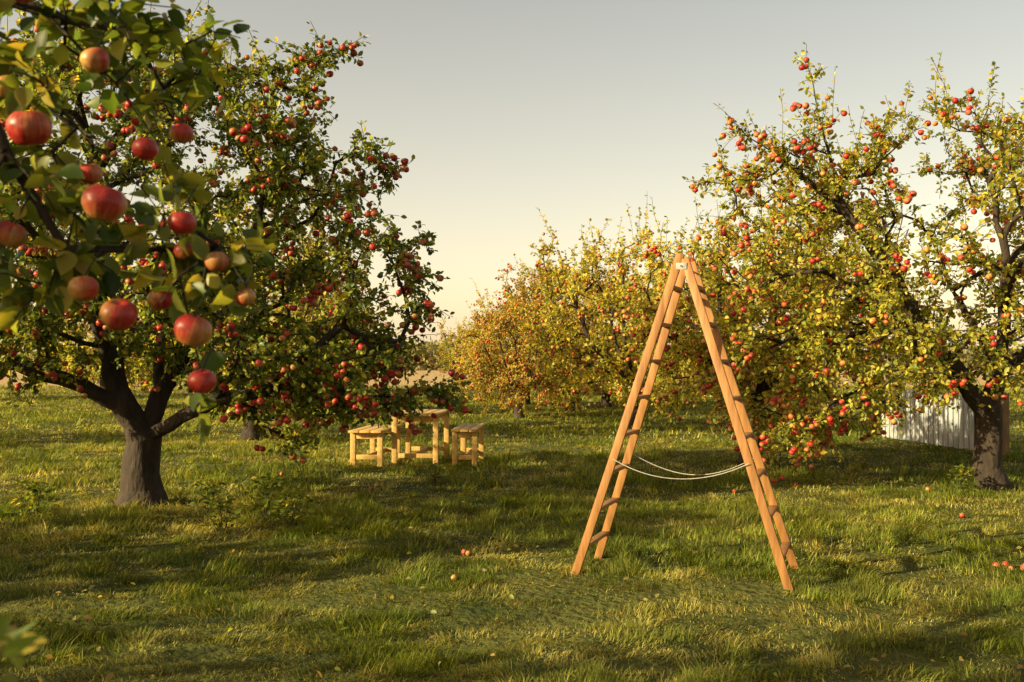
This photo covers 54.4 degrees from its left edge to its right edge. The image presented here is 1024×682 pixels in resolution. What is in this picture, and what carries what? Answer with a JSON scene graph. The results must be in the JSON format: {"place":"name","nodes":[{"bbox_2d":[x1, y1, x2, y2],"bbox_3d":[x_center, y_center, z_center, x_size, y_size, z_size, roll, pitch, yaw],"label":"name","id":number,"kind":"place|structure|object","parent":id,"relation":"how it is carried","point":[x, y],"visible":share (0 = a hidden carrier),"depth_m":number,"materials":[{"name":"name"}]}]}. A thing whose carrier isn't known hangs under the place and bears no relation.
{"place":"outdoors","nodes":[
{"label":"outdoors","id":0,"kind":"place"},
{"bbox_2d":[0,362,1023,681],"bbox_3d":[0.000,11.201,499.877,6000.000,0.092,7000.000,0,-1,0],"label":"ground","id":1,"kind":"structure","parent":0,"point":[564,616],"depth_m":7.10,"materials":[{"name":"green plant"}]},
{"bbox_2d":[5,479,60,515],"bbox_3d":[-4.880,1.604,10.133,0.517,0.416,0.465,0,-1,0],"label":"weed plant","id":2,"kind":"object","parent":1,"relation":"on","point":[30,489],"visible":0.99,"depth_m":10.12,"materials":[{"name":"green plant"}]},
{"bbox_2d":[55,316,99,376],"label":"apple tree","id":3,"kind":"object","parent":1,"relation":"on","point":[85,325],"visible":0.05,"depth_m":59.10,"materials":[{"name":"green plant"}]},
{"bbox_2d":[30,259,173,408],"bbox_3d":[-13.464,-0.523,33.247,5.162,5.573,5.042,1,-1,-25],"label":"apple tree","id":4,"kind":"object","parent":1,"relation":"on","point":[96,367],"visible":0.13,"depth_m":32.17,"materials":[{"name":"green plant"}]},
{"bbox_2d":[91,295,185,393],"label":"apple tree","id":5,"kind":"object","parent":1,"relation":"on","point":[145,361],"visible":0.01,"depth_m":45.07,"materials":[{"name":"green plant"}]},
{"bbox_2d":[0,0,281,681],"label":"apple tree","id":6,"kind":"object","parent":1,"relation":"on","point":[143,36],"visible":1,"depth_m":2.00,"materials":[{"name":"green plant"}]},
{"bbox_2d":[186,480,234,512],"bbox_3d":[-3.222,1.656,10.564,0.412,0.360,0.426,-1,-1,37],"label":"weed plant","id":7,"kind":"object","parent":1,"relation":"on","point":[213,489],"visible":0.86,"depth_m":10.54,"materials":[{"name":"green plant"}]},
{"bbox_2d":[201,495,242,531],"bbox_3d":[-2.720,1.615,9.286,0.408,0.328,0.397,0,-1,0],"label":"weed plant","id":8,"kind":"object","parent":1,"relation":"on","point":[227,510],"visible":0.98,"depth_m":9.24,"materials":[{"name":"green plant"}]},
{"bbox_2d":[0,0,472,507],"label":"apple tree","id":9,"kind":"object","parent":1,"relation":"on","point":[273,188],"visible":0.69,"depth_m":10.69,"materials":[{"name":"green plant"}]},
{"bbox_2d":[122,169,378,439],"bbox_3d":[-5.087,-0.770,20.413,5.162,5.573,5.042,-1,-1,32],"label":"apple tree","id":10,"kind":"object","parent":1,"relation":"on","point":[250,432],"visible":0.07,"depth_m":19.76,"materials":[{"name":"green plant"}]},
{"bbox_2d":[234,472,296,521],"bbox_3d":[-2.451,1.577,9.981,0.658,0.502,0.546,0,-1,0],"label":"weed plant","id":11,"kind":"object","parent":1,"relation":"on","point":[265,502],"visible":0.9,"depth_m":9.96,"materials":[{"name":"green plant"}]},
{"bbox_2d":[272,487,316,525],"bbox_3d":[-2.115,1.610,9.565,0.427,0.398,0.438,1,-1,-33],"label":"weed plant","id":12,"kind":"object","parent":1,"relation":"on","point":[297,494],"visible":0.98,"depth_m":9.55,"materials":[{"name":"green plant"}]},
{"bbox_2d":[219,239,370,411],"bbox_3d":[-6.789,-0.592,29.654,5.042,5.573,5.162,0,-1,2],"label":"apple tree","id":13,"kind":"object","parent":1,"relation":"on","point":[308,318],"visible":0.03,"depth_m":28.28,"materials":[{"name":"green plant"}]},
{"bbox_2d":[263,294,358,379],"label":"apple tree","id":14,"kind":"object","parent":1,"relation":"on","point":[278,308],"visible":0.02,"depth_m":38.52,"materials":[{"name":"green plant"}]},
{"bbox_2d":[348,424,401,466],"bbox_3d":[-2.142,1.643,15.717,0.508,0.558,1.500,0,-1,6],"label":"wooden bench","id":15,"kind":"object","parent":1,"relation":"on","point":[373,433],"visible":0.8,"depth_m":15.10,"materials":[{"name":"brown wood"}]},
{"bbox_2d":[390,409,449,464],"bbox_3d":[-1.448,1.527,15.922,0.728,0.798,1.500,0,-1,4],"label":"picnic table","id":16,"kind":"object","parent":1,"relation":"on","point":[427,417],"visible":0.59,"depth_m":15.31,"materials":[{"name":"brown wood"}]},
{"bbox_2d":[420,460,449,482],"bbox_3d":[-0.997,1.698,12.855,0.392,0.303,0.347,0,-1,0],"label":"weed plant","id":17,"kind":"object","parent":1,"relation":"on","point":[434,469],"visible":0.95,"depth_m":12.85,"materials":[{"name":"green plant"}]},
{"bbox_2d":[451,423,484,466],"bbox_3d":[-0.681,1.632,15.671,0.388,0.578,1.500,0,-1,3],"label":"wooden bench","id":18,"kind":"object","parent":1,"relation":"on","point":[463,431],"visible":0.89,"depth_m":15.04,"materials":[{"name":"brown wood"}]},
{"bbox_2d":[432,316,508,389],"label":"apple tree","id":19,"kind":"object","parent":1,"relation":"on","point":[448,362],"visible":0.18,"depth_m":51.73,"materials":[{"name":"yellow plant"}]},
{"bbox_2d":[458,297,558,393],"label":"apple tree","id":20,"kind":"object","parent":1,"relation":"on","point":[473,338],"visible":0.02,"depth_m":44.67,"materials":[{"name":"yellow plant"}]},
{"bbox_2d":[0,419,1023,681],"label":"fallen leaves","id":21,"kind":"object","parent":1,"relation":"on","point":[110,675],"visible":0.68,"depth_m":6.61,"materials":[{"name":"brown plant"}]},
{"bbox_2d":[450,283,581,418],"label":"apple tree","id":22,"kind":"object","parent":1,"relation":"on","point":[500,379],"visible":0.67,"depth_m":27.22,"materials":[{"name":"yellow plant"}]},
{"bbox_2d":[11,338,1023,370],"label":"distant treeline","id":23,"kind":"object","parent":1,"relation":"on","point":[429,361],"visible":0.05,"depth_m":156.09,"materials":[{"name":"green plant"}]},
{"bbox_2d":[463,278,587,404],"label":"apple tree","id":24,"kind":"object","parent":1,"relation":"on","point":[478,301],"visible":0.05,"depth_m":34.71,"materials":[{"name":"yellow plant"}]},
{"bbox_2d":[488,243,641,414],"bbox_3d":[1.756,-0.377,30.416,5.034,5.304,5.300,-1,-1,40],"label":"apple tree","id":25,"kind":"object","parent":1,"relation":"on","point":[508,295],"visible":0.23,"depth_m":29.86,"materials":[{"name":"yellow plant"}]},
{"bbox_2d":[531,256,672,407],"bbox_3d":[3.113,-0.309,33.970,5.300,5.304,5.034,0,-1,18],"label":"apple tree","id":26,"kind":"object","parent":1,"relation":"on","point":[604,402],"visible":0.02,"depth_m":33.79,"materials":[{"name":"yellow plant"}]},
{"bbox_2d":[181,472,1023,580],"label":"fallen apples","id":27,"kind":"object","parent":1,"relation":"on","point":[469,552],"visible":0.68,"depth_m":8.25,"materials":[{"name":"red food"}]},
{"bbox_2d":[509,195,753,430],"bbox_3d":[2.647,-0.615,22.458,5.446,5.315,5.292,0,-1,0],"label":"apple tree","id":28,"kind":"object","parent":1,"relation":"on","point":[623,382],"visible":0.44,"depth_m":22.20,"materials":[{"name":"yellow plant"}]},
{"bbox_2d":[597,268,716,404],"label":"apple tree","id":29,"kind":"object","parent":1,"relation":"on","point":[654,295],"depth_m":35.71,"materials":[{"name":"green plant"}]},
{"bbox_2d":[571,253,798,589],"bbox_3d":[1.310,0.555,7.501,1.607,2.416,0.709,0,-1,20],"label":"wooden stepladder","id":30,"kind":"object","parent":1,"relation":"on","point":[683,268],"visible":0.94,"depth_m":7.40,"materials":[{"name":"brown wood"}]},
{"bbox_2d":[609,160,922,468],"bbox_3d":[3.931,-0.513,15.750,4.740,4.921,4.630,0,-1,0],"label":"apple tree","id":31,"kind":"object","parent":1,"relation":"on","point":[691,347],"visible":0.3,"depth_m":15.03,"materials":[{"name":"green plant"}]},
{"bbox_2d":[676,243,857,418],"bbox_3d":[6.405,-0.291,25.528,4.901,4.783,4.763,0,-1,20],"label":"apple tree","id":32,"kind":"object","parent":1,"relation":"on","point":[821,395],"visible":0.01,"depth_m":25.03,"materials":[{"name":"green plant"}]},
{"bbox_2d":[679,42,1023,490],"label":"apple tree","id":33,"kind":"object","parent":1,"relation":"on","point":[885,277],"visible":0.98,"depth_m":12.19,"materials":[{"name":"green plant"}]},
{"bbox_2d":[882,389,1009,456],"bbox_3d":[7.811,1.461,18.290,0.155,1.180,4.135,0,-1,-6],"label":"white picket fence","id":34,"kind":"object","parent":1,"relation":"on","point":[918,428],"visible":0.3,"depth_m":18.00,"materials":[{"name":"paint"}]},
{"bbox_2d":[944,463,978,490],"bbox_3d":[5.395,1.645,11.980,0.409,0.356,0.438,0,-1,0],"label":"weed plant","id":35,"kind":"object","parent":1,"relation":"on","point":[960,474],"visible":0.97,"depth_m":11.94,"materials":[{"name":"green plant"}]},
{"bbox_2d":[0,0,1023,359],"label":"sky","id":36,"kind":"structure","parent":0,"point":[575,112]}
]}

